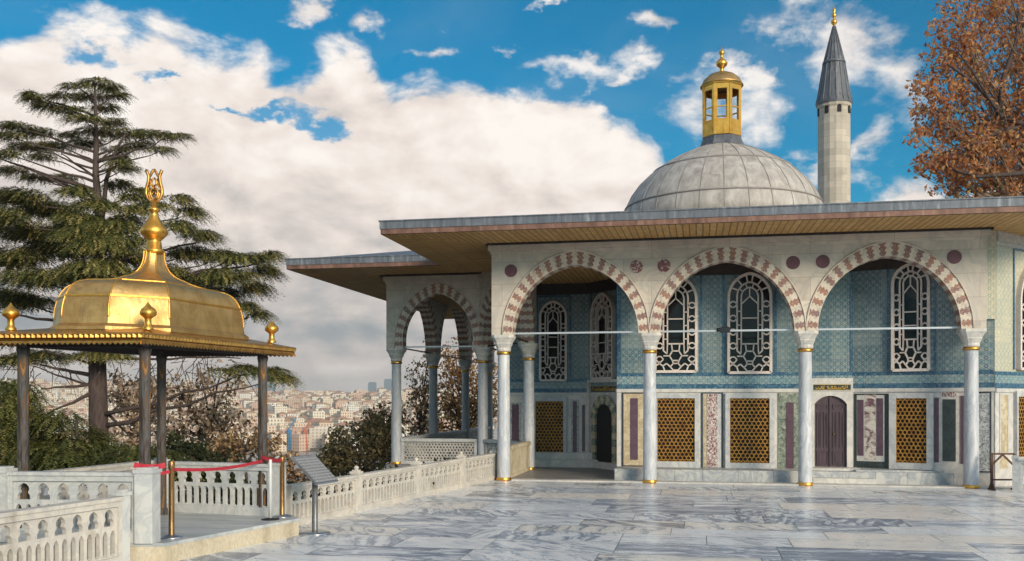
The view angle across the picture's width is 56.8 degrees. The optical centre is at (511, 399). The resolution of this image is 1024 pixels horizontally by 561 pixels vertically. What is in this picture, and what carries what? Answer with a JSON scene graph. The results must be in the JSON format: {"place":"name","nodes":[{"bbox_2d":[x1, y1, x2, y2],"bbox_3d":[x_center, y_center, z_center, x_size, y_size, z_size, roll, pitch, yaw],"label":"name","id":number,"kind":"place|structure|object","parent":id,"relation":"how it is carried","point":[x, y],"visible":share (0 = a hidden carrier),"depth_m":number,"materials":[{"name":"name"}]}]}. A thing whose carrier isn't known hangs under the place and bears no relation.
{"place":"outdoors","nodes":[
{"label":"outdoors","id":0,"kind":"place"},
{"bbox_2d":[35,452,388,494],"bbox_3d":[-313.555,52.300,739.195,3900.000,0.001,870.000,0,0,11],"label":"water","id":1,"kind":"structure","parent":0,"point":[247,457],"depth_m":816.08,"materials":[{"name":"grey liquid"}]},
{"bbox_2d":[185,448,321,503],"bbox_3d":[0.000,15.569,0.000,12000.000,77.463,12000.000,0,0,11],"label":"hillside ground","id":2,"kind":"structure","parent":0,"point":[310,450],"depth_m":954.70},
{"bbox_2d":[0,377,74,465],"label":"young cedar","id":3,"kind":"object","parent":2,"relation":"on","point":[8,398],"visible":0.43,"depth_m":26.12,"materials":[{"name":"green plant"}]},
{"bbox_2d":[0,405,134,487],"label":"shrub","id":4,"kind":"object","parent":2,"relation":"on","point":[82,454],"visible":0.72,"depth_m":25.46,"materials":[{"name":"green plant"}]},
{"bbox_2d":[115,416,127,420],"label":"hillside house","id":5,"kind":"structure","parent":2,"relation":"on","point":[119,418],"depth_m":1109.24,"materials":[{"name":"ceramic"}]},
{"bbox_2d":[107,369,179,448],"bbox_3d":[-15.047,3.115,37.873,3.586,8.779,2.203,0,0,33],"label":"autumn tree","id":6,"kind":"object","parent":2,"relation":"on","point":[120,395],"visible":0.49,"depth_m":37.71,"materials":[{"name":"brown plant"}]},
{"bbox_2d":[0,512,299,560],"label":"stone platform","id":7,"kind":"structure","parent":2,"relation":"on","point":[202,534],"depth_m":14.68,"materials":[{"name":"stone"}]},
{"bbox_2d":[0,466,161,543],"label":"marble balustrade","id":8,"kind":"object","parent":7,"relation":"on","point":[142,484],"visible":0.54,"depth_m":13.36,"materials":[{"name":"white stone"}]},
{"bbox_2d":[30,460,156,528],"bbox_3d":[-6.814,1.545,15.325,0.200,0.930,3.579,0,0,14],"label":"marble balustrade","id":9,"kind":"object","parent":7,"relation":"on","point":[125,466],"visible":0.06,"depth_m":15.28,"materials":[{"name":"white stone"}]},
{"bbox_2d":[0,169,295,527],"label":"gilded pavilion","id":10,"kind":"structure","parent":7,"relation":"on","point":[149,307],"depth_m":14.09,"materials":[{"name":"gold metal"}]},
{"bbox_2d":[160,460,182,539],"bbox_3d":[-4.951,1.445,13.772,0.330,1.130,0.330,0,0,11],"label":"barrier post","id":11,"kind":"object","parent":7,"relation":"on","point":[171,535],"visible":0.98,"depth_m":13.73,"materials":[{"name":"gold metal"}]},
{"bbox_2d":[133,455,280,474],"bbox_3d":[-4.592,0.998,14.787,0.469,0.248,3.372,0,0,17],"label":"barrier tape","id":12,"kind":"object","parent":11,"relation":"attached to","point":[159,466],"visible":0.77,"depth_m":14.56,"materials":[{"name":"red fabric"}]},
{"bbox_2d":[153,456,287,515],"bbox_3d":[-5.199,1.486,16.750,2.690,1.048,0.236,0,0,19],"label":"marble balustrade","id":13,"kind":"object","parent":7,"relation":"on","point":[218,507],"visible":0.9,"depth_m":16.66,"materials":[{"name":"white stone"}]},
{"bbox_2d":[261,459,278,520],"bbox_3d":[-4.054,1.505,15.891,0.300,1.010,0.300,0,0,11],"label":"barrier post","id":14,"kind":"object","parent":7,"relation":"on","point":[270,518],"visible":1,"depth_m":15.87,"materials":[{"name":"white metal"}]},
{"bbox_2d":[272,456,291,517],"bbox_3d":[-3.941,1.485,16.238,0.330,1.050,0.330,0,0,11],"label":"barrier post","id":15,"kind":"object","parent":7,"relation":"on","point":[282,514],"visible":0.99,"depth_m":16.20,"materials":[{"name":"gold metal"}]},
{"bbox_2d":[84,443,218,481],"bbox_3d":[-9.807,4.185,24.875,3.858,6.230,3.170,0,0,32],"label":"young cedar","id":16,"kind":"object","parent":2,"relation":"on","point":[132,456],"visible":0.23,"depth_m":24.34,"materials":[{"name":"green plant"}]},
{"bbox_2d":[0,76,304,486],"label":"cedar tree","id":17,"kind":"object","parent":2,"relation":"on","point":[74,234],"visible":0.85,"depth_m":32.75,"materials":[{"name":"green plant"}]},
{"bbox_2d":[151,434,156,446],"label":"hillside house","id":18,"kind":"structure","parent":2,"relation":"on","point":[153,437],"depth_m":935.34,"materials":[{"name":"beige paint"}]},
{"bbox_2d":[175,418,196,428],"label":"hillside house","id":19,"kind":"structure","parent":2,"relation":"on","point":[187,422],"depth_m":1031.91,"materials":[{"name":"ceramic"}]},
{"bbox_2d":[182,377,195,385],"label":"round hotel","id":20,"kind":"structure","parent":2,"relation":"on","point":[190,378],"depth_m":2292.15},
{"bbox_2d":[151,430,257,504],"bbox_3d":[-8.394,4.178,26.817,4.011,6.648,2.037,0,0,-6],"label":"dark hedge","id":21,"kind":"object","parent":2,"relation":"on","point":[198,452],"visible":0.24,"depth_m":26.77,"materials":[{"name":"green plant"}]},
{"bbox_2d":[152,358,257,501],"bbox_3d":[-11.767,2.951,35.969,3.912,9.105,3.127,0,0,11],"label":"autumn tree","id":22,"kind":"object","parent":2,"relation":"on","point":[206,427],"visible":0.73,"depth_m":35.74,"materials":[{"name":"brown plant"}]},
{"bbox_2d":[229,376,250,389],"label":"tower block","id":23,"kind":"structure","parent":2,"relation":"on","point":[247,382],"depth_m":2287.00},
{"bbox_2d":[237,429,254,447],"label":"hillside house","id":24,"kind":"structure","parent":2,"relation":"on","point":[248,432],"depth_m":983.10,"materials":[{"name":"beige paint"}]},
{"bbox_2d":[0,378,497,453],"bbox_3d":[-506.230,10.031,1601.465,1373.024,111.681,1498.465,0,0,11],"label":"distant houses","id":25,"kind":"structure","parent":2,"relation":"on","point":[297,400],"depth_m":1581.27,"materials":[{"name":"ceramic"}]},
{"bbox_2d":[245,415,257,427],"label":"hillside house","id":26,"kind":"structure","parent":2,"relation":"on","point":[255,418],"depth_m":1110.81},
{"bbox_2d":[203,420,309,482],"bbox_3d":[-7.953,4.043,29.941,4.411,6.921,1.532,0,0,11],"label":"brown shrub","id":27,"kind":"object","parent":2,"relation":"on","point":[222,444],"visible":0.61,"depth_m":29.81,"materials":[{"name":"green plant"}]},
{"bbox_2d":[40,381,494,446],"bbox_3d":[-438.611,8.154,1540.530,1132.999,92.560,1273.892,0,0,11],"label":"hillside trees","id":28,"kind":"object","parent":2,"relation":"on","point":[301,414],"visible":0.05,"depth_m":1517.54,"materials":[{"name":"green plant"}]},
{"bbox_2d":[267,383,274,391],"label":"tower block","id":29,"kind":"structure","parent":2,"relation":"on","point":[271,389],"depth_m":2593.00,"materials":[{"name":"grey concrete"}]},
{"bbox_2d":[267,423,275,431],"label":"hillside house","id":30,"kind":"structure","parent":2,"relation":"on","point":[271,428],"depth_m":1046.62,"materials":[{"name":"beige paint"}]},
{"bbox_2d":[267,415,284,425],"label":"hillside house","id":31,"kind":"structure","parent":2,"relation":"on","point":[273,420],"depth_m":1106.38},
{"bbox_2d":[268,432,286,451],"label":"hillside house","id":32,"kind":"structure","parent":2,"relation":"on","point":[283,448],"depth_m":951.38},
{"bbox_2d":[276,423,291,430],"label":"hillside house","id":33,"kind":"structure","parent":2,"relation":"on","point":[279,426],"depth_m":1083.95,"materials":[{"name":"beige paint"}]},
{"bbox_2d":[285,419,292,424],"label":"hillside house","id":34,"kind":"structure","parent":2,"relation":"on","point":[287,421],"depth_m":1189.17,"materials":[{"name":"ceramic"}]},
{"bbox_2d":[287,418,296,449],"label":"harbour crane","id":35,"kind":"object","parent":2,"relation":"on","point":[289,435],"visible":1,"depth_m":961.32,"materials":[{"name":"blue paint"}]},
{"bbox_2d":[285,411,298,416],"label":"hillside house","id":36,"kind":"structure","parent":2,"relation":"on","point":[292,413],"depth_m":1302.38,"materials":[{"name":"ceramic"}]},
{"bbox_2d":[283,427,307,433],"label":"waterside building","id":37,"kind":"structure","parent":2,"relation":"on","point":[297,429],"depth_m":967.00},
{"bbox_2d":[288,420,306,426],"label":"hillside house","id":38,"kind":"structure","parent":2,"relation":"on","point":[296,423],"depth_m":1093.84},
{"bbox_2d":[291,416,303,422],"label":"hillside house","id":39,"kind":"structure","parent":2,"relation":"on","point":[299,419],"depth_m":1219.32,"materials":[{"name":"beige paint"}]},
{"bbox_2d":[287,432,309,450],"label":"hillside house","id":40,"kind":"structure","parent":2,"relation":"on","point":[298,439],"depth_m":958.84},
{"bbox_2d":[303,418,311,449],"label":"harbour crane","id":41,"kind":"object","parent":2,"relation":"on","point":[305,431],"visible":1,"depth_m":961.19,"materials":[{"name":"brown paint"}]},
{"bbox_2d":[309,409,324,418],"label":"hillside house","id":42,"kind":"structure","parent":2,"relation":"on","point":[317,413],"depth_m":1284.03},
{"bbox_2d":[311,419,333,426],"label":"hillside house","id":43,"kind":"structure","parent":2,"relation":"on","point":[322,422],"depth_m":1070.31,"materials":[{"name":"ceramic"}]},
{"bbox_2d":[309,426,352,447],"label":"waterside building","id":44,"kind":"structure","parent":2,"relation":"on","point":[316,432],"depth_m":991.00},
{"bbox_2d":[322,431,343,446],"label":"hillside house","id":45,"kind":"structure","parent":2,"relation":"on","point":[323,440],"depth_m":967.93,"materials":[{"name":"beige paint"}]},
{"bbox_2d":[332,416,352,423],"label":"hillside house","id":46,"kind":"structure","parent":2,"relation":"on","point":[338,420],"depth_m":1135.67,"materials":[{"name":"ceramic"}]},
{"bbox_2d":[334,422,351,425],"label":"hillside house","id":47,"kind":"structure","parent":2,"relation":"on","point":[341,424],"depth_m":1117.80,"materials":[{"name":"ceramic"}]},
{"bbox_2d":[337,409,352,418],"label":"hillside house","id":48,"kind":"structure","parent":2,"relation":"on","point":[345,413],"depth_m":1295.52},
{"bbox_2d":[228,452,480,504],"bbox_3d":[-2.783,4.636,24.337,2.580,6.334,14.031,0,0,19],"label":"garden hedge","id":49,"kind":"object","parent":2,"relation":"on","point":[381,465],"visible":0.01,"depth_m":21.08,"materials":[{"name":"green plant"}]},
{"bbox_2d":[316,409,404,485],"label":"olive shrub","id":50,"kind":"object","parent":2,"relation":"on","point":[375,444],"visible":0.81,"depth_m":40.69,"materials":[{"name":"green plant"}]},
{"bbox_2d":[336,400,405,454],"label":"brown shrub","id":51,"kind":"object","parent":2,"relation":"on","point":[382,411],"visible":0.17,"depth_m":46.85,"materials":[{"name":"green plant"}]},
{"bbox_2d":[368,382,375,391],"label":"glass skyscraper","id":52,"kind":"structure","parent":2,"relation":"on","point":[371,386],"depth_m":3288.00,"materials":[{"name":"glass"}]},
{"bbox_2d":[384,379,391,390],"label":"glass skyscraper","id":53,"kind":"structure","parent":2,"relation":"on","point":[387,384],"depth_m":3288.00,"materials":[{"name":"glass"}]},
{"bbox_2d":[401,338,440,436],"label":"autumn tree","id":54,"kind":"object","parent":2,"relation":"on","point":[422,413],"visible":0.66,"depth_m":55.90,"materials":[{"name":"brown plant"}]},
{"bbox_2d":[419,336,497,432],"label":"autumn tree","id":55,"kind":"object","parent":2,"relation":"on","point":[455,415],"visible":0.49,"depth_m":59.82,"materials":[{"name":"orange plant"}]},
{"bbox_2d":[234,483,1023,560],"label":"terrace base","id":56,"kind":"object","parent":2,"relation":"on","point":[671,528],"depth_m":17.10,"materials":[{"name":"grey stone"}]},
{"bbox_2d":[180,480,1023,560],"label":"terrace floor","id":57,"kind":"structure","parent":56,"relation":"on","point":[542,513],"depth_m":17.19,"materials":[{"name":"stone"}]},
{"bbox_2d":[0,489,131,560],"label":"marble balustrade","id":58,"kind":"object","parent":57,"relation":"on","point":[116,506],"visible":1,"depth_m":12.20,"materials":[{"name":"white stone"}]},
{"bbox_2d":[291,454,337,535],"bbox_3d":[-3.393,1.632,16.303,0.540,1.336,0.680,0,0,22],"label":"information stand","id":59,"kind":"object","parent":57,"relation":"on","point":[315,470],"visible":0.98,"depth_m":16.25,"materials":[{"name":"silver metal"}]},
{"bbox_2d":[286,447,496,525],"bbox_3d":[-2.259,1.826,22.261,0.206,0.948,11.043,0,0,19],"label":"marble balustrade","id":60,"kind":"object","parent":57,"relation":"on","point":[461,470],"visible":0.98,"depth_m":20.78,"materials":[{"name":"white stone"}]},
{"bbox_2d":[285,46,1023,488],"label":"palace kiosk","id":61,"kind":"object","parent":57,"relation":"on","point":[871,344],"visible":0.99,"depth_m":26.88,"materials":[{"name":"stone"}]},
{"bbox_2d":[534,397,566,451],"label":"grille window","id":62,"kind":"structure","parent":61,"relation":"in","point":[550,413],"depth_m":32.70,"materials":[{"name":"gold metal"}]},
{"bbox_2d":[536,295,570,380],"bbox_3d":[1.420,-2.125,32.674,1.244,2.980,0.152,0,0,11],"label":"window","id":63,"kind":"structure","parent":61,"relation":"in","point":[553,315],"depth_m":32.66,"materials":[{"name":"white glass"}]},
{"bbox_2d":[587,379,616,462],"bbox_3d":[3.106,0.781,31.632,0.150,2.929,1.911,0,0,-31],"label":"doorway","id":64,"kind":"structure","parent":61,"relation":"in","point":[601,419],"depth_m":31.81,"materials":[{"name":"black"}]},
{"bbox_2d":[590,289,616,379],"bbox_3d":[3.037,-2.236,31.723,0.152,3.105,1.538,0,0,-31],"label":"window","id":65,"kind":"structure","parent":61,"relation":"in","point":[603,315],"depth_m":31.69,"materials":[{"name":"white glass"}]},
{"bbox_2d":[656,393,698,467],"bbox_3d":[4.803,0.893,27.744,1.344,2.169,0.140,0,0,11],"label":"grille window","id":66,"kind":"structure","parent":61,"relation":"in","point":[677,414],"depth_m":27.73,"materials":[{"name":"gold metal"}]},
{"bbox_2d":[656,275,701,372],"bbox_3d":[4.793,-2.322,27.732,1.535,3.067,0.152,0,0,11],"label":"window","id":67,"kind":"structure","parent":61,"relation":"in","point":[677,352],"depth_m":27.71,"materials":[{"name":"white glass"}]},
{"bbox_2d":[716,326,729,332],"bbox_3d":[5.781,-1.920,25.922,0.365,0.160,0.200,0,0,11],"label":"security camera","id":68,"kind":"object","parent":61,"relation":"attached to","point":[724,329],"visible":1,"depth_m":25.84,"materials":[{"name":"grey metal"}]},
{"bbox_2d":[722,272,776,373],"bbox_3d":[6.855,-2.312,27.328,1.529,3.130,0.152,0,0,11],"label":"window","id":69,"kind":"structure","parent":61,"relation":"in","point":[749,297],"depth_m":27.33,"materials":[{"name":"white glass"}]},
{"bbox_2d":[725,393,773,468],"bbox_3d":[6.858,0.903,27.341,1.370,2.187,0.140,0,0,11],"label":"grille window","id":70,"kind":"structure","parent":61,"relation":"in","point":[749,417],"depth_m":27.34,"materials":[{"name":"gold metal"}]},
{"bbox_2d":[812,378,852,466],"bbox_3d":[9.022,0.754,26.890,1.246,2.735,0.192,0,0,11],"label":"door","id":71,"kind":"structure","parent":61,"relation":"in","point":[832,398],"depth_m":26.89,"materials":[{"name":"paint"}]},
{"bbox_2d":[887,263,935,371],"bbox_3d":[10.925,-2.361,25.944,1.270,3.168,0.152,0,0,33],"label":"window","id":72,"kind":"structure","parent":61,"relation":"in","point":[910,287],"depth_m":25.95,"materials":[{"name":"white glass"}]},
{"bbox_2d":[889,393,933,469],"bbox_3d":[10.944,0.858,25.948,1.139,2.091,0.140,0,0,33],"label":"grille window","id":73,"kind":"structure","parent":61,"relation":"in","point":[911,415],"depth_m":25.94,"materials":[{"name":"gold metal"}]},
{"bbox_2d":[1013,248,1023,370],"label":"window","id":74,"kind":"structure","parent":61,"relation":"in","point":[1020,287],"depth_m":25.37,"materials":[{"name":"white glass"}]},
{"bbox_2d":[1013,391,1023,458],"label":"grille window","id":75,"kind":"structure","parent":61,"relation":"in","point":[1018,396],"depth_m":25.34,"materials":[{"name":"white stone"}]},
{"bbox_2d":[988,453,1015,489],"bbox_3d":[12.530,1.829,24.176,0.640,0.942,0.280,0,0,0],"label":"iron trestle","id":76,"kind":"object","parent":57,"relation":"on","point":[991,485],"visible":0.78,"depth_m":24.15,"materials":[{"name":"brown metal"}]},
{"bbox_2d":[1011,455,1023,492],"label":"marble balustrade","id":77,"kind":"object","parent":57,"relation":"on","point":[1017,473],"visible":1,"depth_m":23.42,"materials":[{"name":"white stone"}]},
{"bbox_2d":[815,7,852,202],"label":"minaret","id":78,"kind":"object","parent":2,"relation":"on","point":[834,102],"visible":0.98,"depth_m":76.01,"materials":[{"name":"stone"}]},
{"bbox_2d":[825,105,828,112],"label":"window","id":79,"kind":"structure","parent":78,"relation":"in","point":[826,106],"depth_m":76.06,"materials":[{"name":"black glass"}]},
{"bbox_2d":[837,104,841,110],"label":"window","id":80,"kind":"structure","parent":78,"relation":"in","point":[839,107],"depth_m":75.69,"materials":[{"name":"black glass"}]},
{"bbox_2d":[902,0,1023,198],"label":"plane tree","id":81,"kind":"object","parent":2,"relation":"on","point":[996,133],"visible":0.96,"depth_m":45.55,"materials":[{"name":"orange plant"}]},
{"bbox_2d":[0,0,1023,392],"label":"sky","id":82,"kind":"structure","parent":0,"point":[315,123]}
]}

